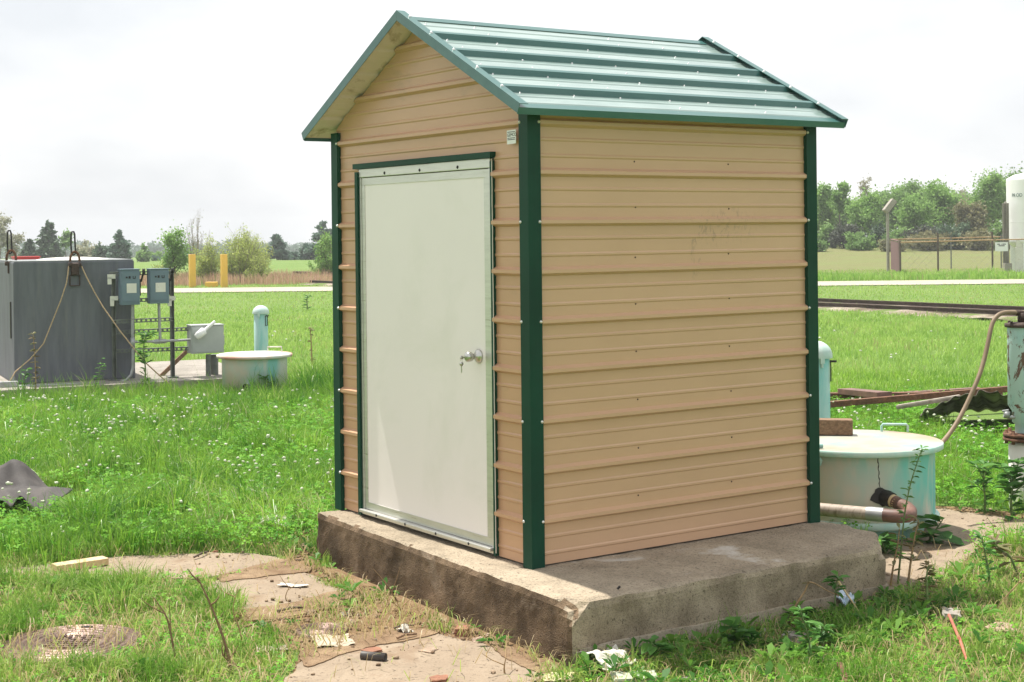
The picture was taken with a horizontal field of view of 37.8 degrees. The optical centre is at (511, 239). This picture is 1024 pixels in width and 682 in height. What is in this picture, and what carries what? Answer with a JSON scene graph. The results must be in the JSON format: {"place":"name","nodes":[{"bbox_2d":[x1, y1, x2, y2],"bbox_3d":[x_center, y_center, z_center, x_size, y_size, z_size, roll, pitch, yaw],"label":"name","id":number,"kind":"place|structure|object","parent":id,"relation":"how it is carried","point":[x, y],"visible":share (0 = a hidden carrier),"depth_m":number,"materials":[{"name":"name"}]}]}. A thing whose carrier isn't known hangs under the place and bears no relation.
{"place":"outdoors","nodes":[
{"label":"outdoors","id":0,"kind":"place"},
{"bbox_2d":[2,552,277,579],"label":"path","id":1,"kind":"structure","parent":0,"point":[212,561],"depth_m":8.21,"materials":[{"name":"concrete"}]},
{"bbox_2d":[52,556,108,571],"bbox_3d":[-2.341,1.761,8.109,0.289,0.036,0.085,-1,0,-38],"label":"timber offcut","id":2,"kind":"object","parent":1,"relation":"on","point":[101,560],"visible":0.79,"depth_m":8.09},
{"bbox_2d":[208,573,337,609],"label":"path","id":3,"kind":"structure","parent":0,"point":[265,585],"depth_m":7.59,"materials":[{"name":"concrete"}]},
{"bbox_2d":[284,634,541,681],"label":"path","id":4,"kind":"structure","parent":0,"point":[422,666],"depth_m":6.19,"materials":[{"name":"concrete"}]},
{"bbox_2d":[360,651,386,661],"bbox_3d":[-0.583,1.757,6.298,0.110,0.037,0.037,-1,0,19],"label":"pipe offcut","id":5,"kind":"object","parent":4,"relation":"on","point":[380,656],"visible":1,"depth_m":6.29,"materials":[{"name":"plastic"}]},
{"bbox_2d":[0,341,1023,567],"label":"grass","id":6,"kind":"structure","parent":0,"point":[319,381],"depth_m":11.30,"materials":[{"name":"plant"}]},
{"bbox_2d":[0,517,1023,681],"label":"cut grass","id":7,"kind":"structure","parent":0,"point":[186,661],"depth_m":6.62,"materials":[{"name":"plant"}]},
{"bbox_2d":[0,245,1023,681],"bbox_3d":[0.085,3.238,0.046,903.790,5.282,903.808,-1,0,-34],"label":"ground","id":8,"kind":"structure","parent":0,"point":[838,259],"depth_m":25.85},
{"bbox_2d":[0,209,13,257],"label":"deciduous tree","id":9,"kind":"object","parent":8,"relation":"on","point":[3,235],"visible":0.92,"depth_m":109.89,"materials":[{"name":"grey plant"}]},
{"bbox_2d":[4,232,26,258],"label":"deciduous tree","id":10,"kind":"object","parent":8,"relation":"on","point":[17,239],"visible":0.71,"depth_m":109.91,"materials":[{"name":"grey plant"}]},
{"bbox_2d":[18,239,35,255],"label":"pine tree","id":11,"kind":"object","parent":8,"relation":"on","point":[29,248],"visible":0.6,"depth_m":111.75,"materials":[{"name":"green plant"}]},
{"bbox_2d":[0,459,72,511],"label":"fabric sheet","id":12,"kind":"object","parent":8,"relation":"on","point":[21,476],"visible":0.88,"depth_m":9.92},
{"bbox_2d":[32,219,67,258],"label":"pine tree","id":13,"kind":"object","parent":8,"relation":"on","point":[48,243],"visible":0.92,"depth_m":111.54,"materials":[{"name":"green plant"}]},
{"bbox_2d":[0,624,141,663],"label":"manhole cover","id":14,"kind":"object","parent":8,"relation":"on","point":[70,633],"visible":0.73,"depth_m":6.63,"materials":[{"name":"concrete"}]},
{"bbox_2d":[74,239,101,256],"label":"round tree","id":15,"kind":"object","parent":8,"relation":"on","point":[84,251],"visible":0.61,"depth_m":117.53,"materials":[{"name":"green plant"}]},
{"bbox_2d":[91,241,110,257],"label":"round tree","id":16,"kind":"object","parent":8,"relation":"on","point":[99,251],"visible":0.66,"depth_m":113.65,"materials":[{"name":"green plant"}]},
{"bbox_2d":[0,359,221,398],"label":"concrete pad","id":17,"kind":"object","parent":8,"relation":"on","point":[186,370],"visible":0.11,"depth_m":17.59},
{"bbox_2d":[0,230,134,383],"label":"steel tank","id":18,"kind":"object","parent":17,"relation":"on","point":[79,335],"visible":1,"depth_m":17.18,"materials":[{"name":"metal"}]},
{"bbox_2d":[0,268,224,387],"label":"equipment rack","id":19,"kind":"object","parent":17,"relation":"on","point":[204,338],"visible":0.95,"depth_m":17.34,"materials":[{"name":"metal"}]},
{"bbox_2d":[106,229,134,258],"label":"pine tree","id":20,"kind":"object","parent":8,"relation":"on","point":[120,247],"visible":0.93,"depth_m":111.67,"materials":[{"name":"green plant"}]},
{"bbox_2d":[135,242,152,261],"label":"round tree","id":21,"kind":"object","parent":8,"relation":"on","point":[142,255],"visible":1,"depth_m":115.80,"materials":[{"name":"green plant"}]},
{"bbox_2d":[135,330,158,385],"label":"weed plant","id":22,"kind":"object","parent":8,"relation":"on","point":[142,358],"visible":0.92,"depth_m":16.74,"materials":[{"name":"green plant"}]},
{"bbox_2d":[0,238,317,258],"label":"distant wood","id":23,"kind":"object","parent":8,"relation":"on","point":[154,247],"visible":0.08,"depth_m":338.18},
{"bbox_2d":[155,224,192,275],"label":"scrub tree","id":24,"kind":"object","parent":8,"relation":"on","point":[175,254],"visible":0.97,"depth_m":57.78,"materials":[{"name":"green plant"}]},
{"bbox_2d":[188,254,195,287],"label":"bollard","id":25,"kind":"object","parent":8,"relation":"on","point":[192,269],"visible":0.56,"depth_m":52.94,"materials":[{"name":"yellow paint"}]},
{"bbox_2d":[181,210,210,269],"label":"bare bush","id":26,"kind":"object","parent":8,"relation":"on","point":[192,236],"visible":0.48,"depth_m":58.88,"materials":[{"name":"grey plant"}]},
{"bbox_2d":[193,233,223,281],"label":"willow bush","id":27,"kind":"object","parent":8,"relation":"on","point":[206,268],"visible":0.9,"depth_m":56.83,"materials":[{"name":"green plant"}]},
{"bbox_2d":[188,569,231,672],"bbox_3d":[-1.246,1.573,6.161,0.184,0.431,0.025,-1,0,0],"label":"dead stalk","id":28,"kind":"object","parent":8,"relation":"on","point":[218,624],"visible":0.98,"depth_m":6.16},
{"bbox_2d":[220,254,227,287],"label":"bollard","id":29,"kind":"object","parent":8,"relation":"on","point":[224,269],"visible":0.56,"depth_m":52.58,"materials":[{"name":"yellow paint"}]},
{"bbox_2d":[140,268,331,285],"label":"dry brush","id":30,"kind":"object","parent":8,"relation":"on","point":[271,278],"visible":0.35,"depth_m":55.48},
{"bbox_2d":[217,222,273,278],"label":"willow bush","id":31,"kind":"object","parent":8,"relation":"on","point":[243,252],"visible":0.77,"depth_m":57.66,"materials":[{"name":"green plant"}]},
{"bbox_2d":[216,346,291,392],"bbox_3d":[-2.908,1.544,16.900,0.850,0.638,0.850,-1,0,-34],"label":"manhole riser","id":32,"kind":"object","parent":8,"relation":"on","point":[238,367],"visible":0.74,"depth_m":16.59,"materials":[{"name":"teal paint"}]},
{"bbox_2d":[252,305,268,350],"bbox_3d":[-3.355,1.369,20.000,0.223,0.971,0.223,-1,0,-17],"label":"vent pipe","id":33,"kind":"object","parent":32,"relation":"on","point":[260,313],"visible":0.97,"depth_m":19.92,"materials":[{"name":"metal"}]},
{"bbox_2d":[242,252,272,282],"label":"willow bush","id":34,"kind":"object","parent":8,"relation":"on","point":[260,270],"visible":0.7,"depth_m":56.87,"materials":[{"name":"green plant"}]},
{"bbox_2d":[217,559,311,581],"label":"soil","id":35,"kind":"structure","parent":8,"relation":"on","point":[252,572],"depth_m":7.95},
{"bbox_2d":[262,233,294,259],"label":"pine tree","id":36,"kind":"object","parent":8,"relation":"on","point":[277,243],"visible":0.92,"depth_m":118.68,"materials":[{"name":"green plant"}]},
{"bbox_2d":[231,590,353,622],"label":"soil","id":37,"kind":"structure","parent":8,"relation":"on","point":[265,608],"depth_m":7.17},
{"bbox_2d":[299,220,331,256],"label":"pine tree","id":38,"kind":"object","parent":8,"relation":"on","point":[316,235],"visible":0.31,"depth_m":118.47,"materials":[{"name":"green plant"}]},
{"bbox_2d":[305,227,331,274],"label":"willow bush","id":39,"kind":"object","parent":8,"relation":"on","point":[323,260],"visible":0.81,"depth_m":59.71,"materials":[{"name":"green plant"}]},
{"bbox_2d":[296,622,348,638],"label":"litter","id":40,"kind":"object","parent":8,"relation":"on","point":[323,627],"visible":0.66,"depth_m":6.78,"materials":[{"name":"paper"}]},
{"bbox_2d":[298,627,440,667],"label":"soil","id":41,"kind":"structure","parent":8,"relation":"on","point":[386,638],"depth_m":6.53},
{"bbox_2d":[310,633,354,646],"bbox_3d":[-0.789,1.761,6.565,0.172,0.019,0.181,-1,0,-17],"label":"paper scrap","id":42,"kind":"object","parent":41,"relation":"on","point":[334,642],"visible":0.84,"depth_m":6.54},
{"bbox_2d":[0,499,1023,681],"bbox_3d":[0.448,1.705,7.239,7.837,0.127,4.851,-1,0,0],"label":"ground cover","id":43,"kind":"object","parent":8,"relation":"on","point":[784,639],"visible":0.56,"depth_m":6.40,"materials":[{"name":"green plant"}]},
{"bbox_2d":[0,328,1023,681],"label":"clover","id":44,"kind":"object","parent":8,"relation":"on","point":[328,503],"depth_m":9.43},
{"bbox_2d":[488,641,563,681],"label":"soil","id":45,"kind":"structure","parent":8,"relation":"on","point":[521,659],"depth_m":6.28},
{"bbox_2d":[38,507,1023,681],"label":"soil crumbs","id":46,"kind":"object","parent":8,"relation":"on","point":[396,656],"visible":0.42,"depth_m":7.03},
{"bbox_2d":[134,266,1023,389],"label":"lawn","id":47,"kind":"structure","parent":8,"relation":"on","point":[905,342],"depth_m":26.90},
{"bbox_2d":[316,509,888,667],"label":"concrete slab","id":48,"kind":"structure","parent":8,"relation":"on","point":[572,607],"depth_m":6.86,"materials":[{"name":"concrete"}]},
{"bbox_2d":[301,10,847,569],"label":"storage shed","id":49,"kind":"structure","parent":48,"relation":"on","point":[591,258],"depth_m":7.39,"materials":[{"name":"beige metal"}]},
{"bbox_2d":[362,169,491,545],"bbox_3d":[-0.465,0.564,7.590,0.115,1.790,1.246,-1,0,-34],"label":"door","id":50,"kind":"structure","parent":49,"relation":"in","point":[425,237],"depth_m":7.55,"materials":[{"name":"metal"}]},
{"bbox_2d":[577,644,635,670],"bbox_3d":[0.400,1.714,6.146,0.192,0.069,0.200,-1,0,-34],"label":"paper scrap","id":51,"kind":"object","parent":8,"relation":"on","point":[599,654],"visible":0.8,"depth_m":6.12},
{"bbox_2d":[610,670,657,681],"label":"chalky block","id":52,"kind":"object","parent":8,"relation":"on","point":[620,674],"depth_m":5.93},
{"bbox_2d":[641,635,675,662],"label":"weed plant","id":53,"kind":"object","parent":8,"relation":"on","point":[650,649],"visible":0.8,"depth_m":6.18,"materials":[{"name":"green plant"}]},
{"bbox_2d":[296,282,1023,320],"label":"ballast","id":54,"kind":"structure","parent":8,"relation":"on","point":[959,315],"depth_m":31.51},
{"bbox_2d":[310,280,1015,315],"bbox_3d":[11.183,1.462,27.737,0.140,0.105,66.000,-1,0,-34],"label":"railway rail","id":55,"kind":"object","parent":54,"relation":"on","point":[936,309],"visible":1,"depth_m":31.70,"materials":[{"name":"brown metal"}]},
{"bbox_2d":[818,298,1023,309],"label":"railway rail","id":56,"kind":"object","parent":54,"relation":"on","point":[947,305],"depth_m":33.27,"materials":[{"name":"brown metal"}]},
{"bbox_2d":[718,616,762,652],"bbox_3d":[0.950,1.685,6.372,0.213,0.166,0.145,-1,0,-34],"label":"weed plant","id":57,"kind":"object","parent":8,"relation":"on","point":[732,622],"visible":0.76,"depth_m":6.36,"materials":[{"name":"green plant"}]},
{"bbox_2d":[789,605,825,662],"bbox_3d":[1.205,1.627,6.108,0.138,0.268,0.122,-1,0,-13],"label":"weed plant","id":58,"kind":"object","parent":8,"relation":"on","point":[796,611],"visible":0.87,"depth_m":6.11,"materials":[{"name":"green plant"}]},
{"bbox_2d":[808,620,834,646],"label":"weed plant","id":59,"kind":"object","parent":8,"relation":"on","point":[827,628],"visible":0.59,"depth_m":6.36,"materials":[{"name":"green plant"}]},
{"bbox_2d":[817,181,837,233],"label":"deciduous tree","id":60,"kind":"object","parent":8,"relation":"on","point":[825,210],"visible":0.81,"depth_m":95.40,"materials":[{"name":"green plant"}]},
{"bbox_2d":[817,219,837,246],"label":"shrub","id":61,"kind":"object","parent":8,"relation":"on","point":[827,229],"visible":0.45,"depth_m":91.53,"materials":[{"name":"green plant"}]},
{"bbox_2d":[819,341,836,417],"bbox_3d":[2.035,1.257,10.001,0.224,1.158,0.224,-1,0,-34],"label":"vent pipe","id":62,"kind":"object","parent":8,"relation":"on","point":[825,361],"visible":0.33,"depth_m":9.92,"materials":[{"name":"teal paint"}]},
{"bbox_2d":[821,570,849,614],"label":"weed plant","id":63,"kind":"object","parent":8,"relation":"on","point":[833,584],"visible":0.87,"depth_m":6.85,"materials":[{"name":"green plant"}]},
{"bbox_2d":[832,180,851,223],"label":"deciduous tree","id":64,"kind":"object","parent":8,"relation":"on","point":[842,191],"visible":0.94,"depth_m":95.74,"materials":[{"name":"green plant"}]},
{"bbox_2d":[827,219,862,247],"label":"shrub","id":65,"kind":"object","parent":8,"relation":"on","point":[837,237],"visible":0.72,"depth_m":89.76,"materials":[{"name":"green plant"}]},
{"bbox_2d":[841,230,880,249],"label":"shrub","id":66,"kind":"object","parent":8,"relation":"on","point":[855,241],"visible":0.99,"depth_m":87.80,"materials":[{"name":"green plant"}]},
{"bbox_2d":[841,184,888,235],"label":"deciduous tree","id":67,"kind":"object","parent":8,"relation":"on","point":[863,211],"visible":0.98,"depth_m":93.22,"materials":[{"name":"green plant"}]},
{"bbox_2d":[859,219,885,246],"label":"shrub","id":68,"kind":"object","parent":8,"relation":"on","point":[878,231],"visible":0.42,"depth_m":90.81,"materials":[{"name":"green plant"}]},
{"bbox_2d":[819,423,943,539],"bbox_3d":[2.081,1.505,8.960,1.033,0.709,1.000,-1,0,-34],"label":"manhole riser","id":69,"kind":"object","parent":8,"relation":"on","point":[862,468],"visible":0.49,"depth_m":8.55,"materials":[{"name":"teal paint"}]},
{"bbox_2d":[819,418,852,434],"bbox_3d":[1.942,1.152,9.195,0.296,0.092,0.100,-1,0,10],"label":"timber block","id":70,"kind":"object","parent":69,"relation":"on","point":[835,426],"depth_m":9.14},
{"bbox_2d":[820,490,916,522],"bbox_3d":[1.870,1.494,8.371,0.722,0.130,0.513,-1,0,-8],"label":"drain pipe","id":71,"kind":"object","parent":69,"relation":"attached to","point":[888,498],"visible":0.81,"depth_m":8.28,"materials":[{"name":"beige plastic"}]},
{"bbox_2d":[882,199,896,271],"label":"floodlight pole","id":72,"kind":"object","parent":8,"relation":"on","point":[889,206],"visible":0.89,"depth_m":61.94,"materials":[{"name":"grey metal"}]},
{"bbox_2d":[876,186,909,230],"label":"deciduous tree","id":73,"kind":"object","parent":8,"relation":"on","point":[898,196],"visible":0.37,"depth_m":99.70,"materials":[{"name":"green plant"}]},
{"bbox_2d":[877,238,912,250],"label":"shrub","id":74,"kind":"object","parent":8,"relation":"on","point":[883,245],"visible":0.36,"depth_m":85.88,"materials":[{"name":"green plant"}]},
{"bbox_2d":[890,239,900,271],"bbox_3d":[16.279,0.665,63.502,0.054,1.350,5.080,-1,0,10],"label":"post","id":75,"kind":"object","parent":8,"relation":"on","point":[894,255],"visible":0.91,"depth_m":63.34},
{"bbox_2d":[876,226,919,247],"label":"shrub","id":76,"kind":"object","parent":8,"relation":"on","point":[894,234],"visible":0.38,"depth_m":89.66,"materials":[{"name":"green plant"}]},
{"bbox_2d":[892,445,928,583],"bbox_3d":[2.011,1.394,7.547,0.196,0.705,0.087,-1,0,4],"label":"weed plant","id":77,"kind":"object","parent":8,"relation":"on","point":[904,512],"visible":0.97,"depth_m":7.54,"materials":[{"name":"green plant"}]},
{"bbox_2d":[896,176,925,219],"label":"deciduous tree","id":78,"kind":"object","parent":8,"relation":"on","point":[910,185],"visible":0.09,"depth_m":103.97,"materials":[{"name":"green plant"}]},
{"bbox_2d":[830,391,1002,397],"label":"angle beam","id":79,"kind":"structure","parent":8,"relation":"on","point":[847,396],"depth_m":14.85,"materials":[{"name":"metal"}]},
{"bbox_2d":[838,388,891,396],"bbox_3d":[3.427,1.496,14.550,0.160,0.089,0.737,-1,0,-18],"label":"timber plank","id":80,"kind":"object","parent":79,"relation":"on","point":[860,392],"visible":1,"depth_m":14.46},
{"bbox_2d":[893,190,941,230],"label":"deciduous tree","id":81,"kind":"object","parent":8,"relation":"on","point":[914,212],"visible":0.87,"depth_m":92.45,"materials":[{"name":"green plant"}]},
{"bbox_2d":[830,386,1007,407],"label":"angle beam","id":82,"kind":"structure","parent":8,"relation":"on","point":[894,398],"depth_m":14.18,"materials":[{"name":"metal"}]},
{"bbox_2d":[900,222,939,247],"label":"shrub","id":83,"kind":"object","parent":8,"relation":"on","point":[917,231],"visible":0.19,"depth_m":88.70,"materials":[{"name":"green plant"}]},
{"bbox_2d":[915,561,938,615],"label":"weed plant","id":84,"kind":"object","parent":8,"relation":"on","point":[931,573],"visible":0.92,"depth_m":6.91,"materials":[{"name":"green plant"}]},
{"bbox_2d":[903,228,965,249],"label":"shrub","id":85,"kind":"object","parent":8,"relation":"on","point":[929,245],"visible":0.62,"depth_m":86.72,"materials":[{"name":"green plant"}]},
{"bbox_2d":[915,175,968,231],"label":"deciduous tree","id":86,"kind":"object","parent":8,"relation":"on","point":[941,197],"visible":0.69,"depth_m":94.30,"materials":[{"name":"green plant"}]},
{"bbox_2d":[931,218,971,248],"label":"shrub","id":87,"kind":"object","parent":8,"relation":"on","point":[964,227],"visible":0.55,"depth_m":87.54,"materials":[{"name":"green plant"}]},
{"bbox_2d":[895,235,1009,268],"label":"chain link fence","id":88,"kind":"object","parent":8,"relation":"on","point":[951,238],"visible":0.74,"depth_m":65.98,"materials":[{"name":"metal"}]},
{"bbox_2d":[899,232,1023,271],"bbox_3d":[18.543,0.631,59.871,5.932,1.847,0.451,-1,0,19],"label":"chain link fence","id":89,"kind":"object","parent":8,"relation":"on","point":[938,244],"visible":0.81,"depth_m":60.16,"materials":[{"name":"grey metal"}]},
{"bbox_2d":[918,389,1011,418],"bbox_3d":[4.128,1.501,13.525,0.998,0.447,1.647,-1,0,22],"label":"corrugated sheet","id":90,"kind":"object","parent":8,"relation":"on","point":[994,401],"visible":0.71,"depth_m":13.30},
{"bbox_2d":[896,394,959,408],"bbox_3d":[3.687,1.443,13.250,0.566,0.154,0.070,0,0,32],"label":"metal channel","id":91,"kind":"object","parent":90,"relation":"on","point":[923,402],"visible":0.91,"depth_m":13.23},
{"bbox_2d":[944,198,992,235],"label":"deciduous tree","id":92,"kind":"object","parent":8,"relation":"on","point":[975,214],"visible":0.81,"depth_m":91.62,"materials":[{"name":"green plant"}]},
{"bbox_2d":[952,227,996,249],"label":"shrub","id":93,"kind":"object","parent":8,"relation":"on","point":[981,245],"visible":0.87,"depth_m":86.28,"materials":[{"name":"green plant"}]},
{"bbox_2d":[964,457,996,513],"bbox_3d":[2.968,1.550,9.434,0.227,0.356,0.168,-1,0,-34],"label":"weed plant","id":94,"kind":"object","parent":8,"relation":"on","point":[986,471],"visible":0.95,"depth_m":9.41,"materials":[{"name":"green plant"}]},
{"bbox_2d":[958,164,1012,230],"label":"deciduous tree","id":95,"kind":"object","parent":8,"relation":"on","point":[991,192],"visible":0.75,"depth_m":96.28,"materials":[{"name":"green plant"}]},
{"bbox_2d":[972,530,999,589],"bbox_3d":[2.344,1.594,7.380,0.135,0.300,0.125,-1,0,13],"label":"weed plant","id":96,"kind":"object","parent":8,"relation":"on","point":[985,548],"visible":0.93,"depth_m":7.39,"materials":[{"name":"green plant"}]},
{"bbox_2d":[982,457,1023,520],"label":"weed plant","id":97,"kind":"object","parent":8,"relation":"on","point":[1011,473],"visible":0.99,"depth_m":9.20,"materials":[{"name":"green plant"}]},
{"bbox_2d":[985,534,1023,575],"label":"weed plant","id":98,"kind":"object","parent":8,"relation":"on","point":[998,548],"visible":0.88,"depth_m":7.66,"materials":[{"name":"green plant"}]},
{"bbox_2d":[1002,201,1011,271],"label":"finned vaporiser","id":99,"kind":"object","parent":8,"relation":"on","point":[1007,265],"visible":0.84,"depth_m":59.92,"materials":[{"name":"grey metal"}]},
{"bbox_2d":[1002,310,1023,508],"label":"pipe stand","id":100,"kind":"object","parent":8,"relation":"on","point":[1015,362],"visible":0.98,"depth_m":9.54,"materials":[{"name":"metal"}]},
{"bbox_2d":[942,310,1016,443],"bbox_3d":[2.918,0.860,9.371,0.810,0.804,0.060,-1,0,-37],"label":"hose","id":101,"kind":"object","parent":100,"relation":"attached to","point":[946,437],"visible":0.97,"depth_m":9.37,"materials":[{"name":"brown rubber"}]},
{"bbox_2d":[1006,173,1023,271],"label":"storage tank","id":102,"kind":"object","parent":8,"relation":"on","point":[1015,191],"visible":0.95,"depth_m":59.88,"materials":[{"name":"metal"}]},
{"bbox_2d":[0,0,1023,257],"label":"sky","id":103,"kind":"structure","parent":0,"point":[138,118],"materials":[{"name":"white"}]},
{"bbox_2d":[141,279,1023,292],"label":"road","id":104,"kind":"structure","parent":0,"point":[822,283],"depth_m":49.56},
{"bbox_2d":[942,606,961,625],"bbox_3d":[2.001,1.728,6.812,0.084,0.082,0.118,-1,0,10],"label":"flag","id":105,"kind":"object","parent":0,"point":[946,611],"visible":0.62,"depth_m":6.78,"materials":[{"name":"white plastic"}]},
{"bbox_2d":[882,508,1023,589],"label":"path","id":106,"kind":"structure","parent":0,"point":[955,521],"depth_m":8.41,"materials":[{"name":"concrete"}]},
{"bbox_2d":[878,531,905,553],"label":"weed plant","id":107,"kind":"object","parent":106,"relation":"on","point":[886,544],"visible":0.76,"depth_m":8.23,"materials":[{"name":"green plant"}]},
{"bbox_2d":[887,523,905,585],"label":"weed plant","id":108,"kind":"object","parent":106,"relation":"on","point":[896,548],"visible":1,"depth_m":7.50,"materials":[{"name":"green plant"}]},
{"bbox_2d":[903,514,925,585],"bbox_3d":[2.013,1.564,7.498,0.124,0.365,0.143,0,0,30],"label":"weed plant","id":109,"kind":"object","parent":106,"relation":"on","point":[911,558],"visible":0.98,"depth_m":7.50,"materials":[{"name":"green plant"}]},
{"bbox_2d":[905,513,964,545],"bbox_3d":[2.379,1.656,8.487,0.276,0.216,0.302,-1,0,-34],"label":"weed plant","id":110,"kind":"object","parent":106,"relation":"on","point":[944,535],"visible":0.92,"depth_m":8.50,"materials":[{"name":"green plant"}]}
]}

